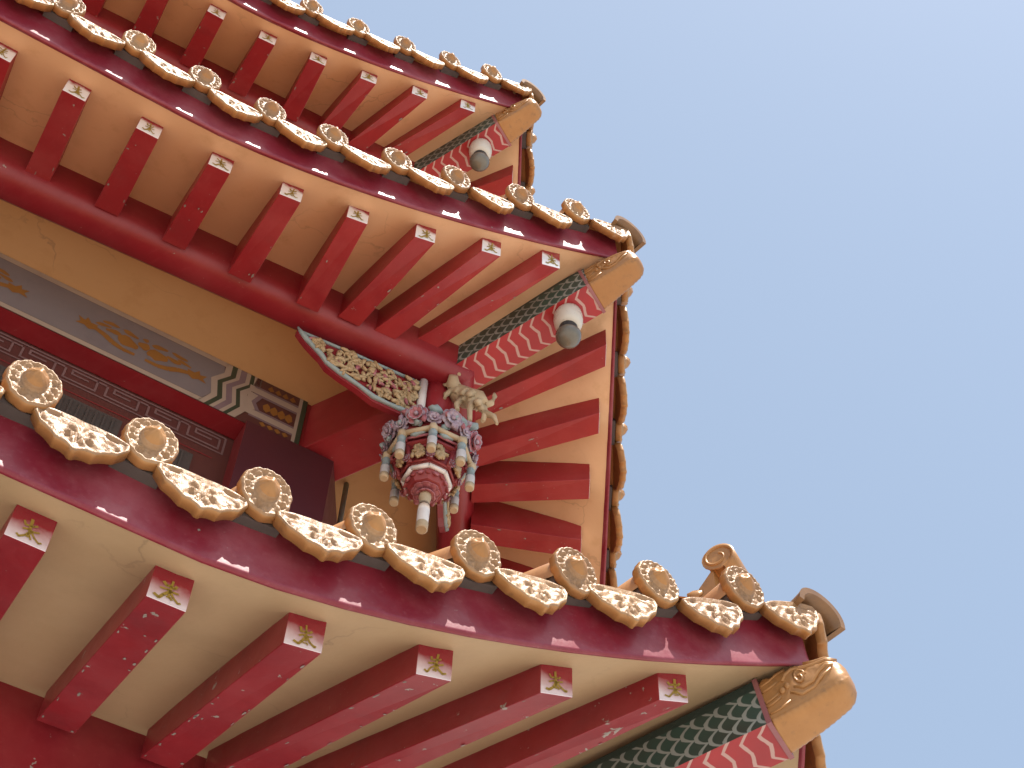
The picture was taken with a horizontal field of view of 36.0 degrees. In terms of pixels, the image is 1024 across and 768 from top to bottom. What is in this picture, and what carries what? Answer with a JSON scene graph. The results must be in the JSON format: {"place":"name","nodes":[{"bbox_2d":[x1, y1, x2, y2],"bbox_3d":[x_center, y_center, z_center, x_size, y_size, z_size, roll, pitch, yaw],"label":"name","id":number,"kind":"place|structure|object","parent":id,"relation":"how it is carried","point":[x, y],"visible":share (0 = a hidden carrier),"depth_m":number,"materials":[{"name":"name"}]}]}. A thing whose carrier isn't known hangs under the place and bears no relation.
{"place":"outdoors","nodes":[
{"label":"outdoors","id":0,"kind":"place"},
{"bbox_2d":[0,0,856,767],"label":"pagoda","id":1,"kind":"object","parent":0,"point":[270,270],"visible":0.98,"depth_m":7.52,"materials":[{"name":"wood"}]},
{"bbox_2d":[379,382,481,533],"bbox_3d":[-0.424,0.356,8.130,0.540,1.235,0.540,-24,-59,17],"label":"carved pendant","id":2,"kind":"object","parent":1,"relation":"hanging from","point":[428,459],"visible":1,"depth_m":7.95,"materials":[{"name":"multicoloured wood"}]},
{"bbox_2d":[469,138,491,171],"bbox_3d":[-0.219,-1.557,10.767,0.160,0.303,0.160,-24,-59,17],"label":"eave lamp","id":3,"kind":"object","parent":1,"relation":"attached to","point":[480,151],"visible":1,"depth_m":10.70,"materials":[{"name":"plastic"}]},
{"bbox_2d":[553,303,582,348],"bbox_3d":[0.300,-0.300,8.391,0.160,0.303,0.160,-24,-59,17],"label":"eave lamp","id":4,"kind":"object","parent":1,"relation":"attached to","point":[568,320],"visible":1,"depth_m":8.35,"materials":[{"name":"ceramic"}]},
{"bbox_2d":[290,0,1023,767],"label":"sky","id":5,"kind":"structure","parent":0,"point":[824,376],"materials":[{"name":"blue"}]}
]}

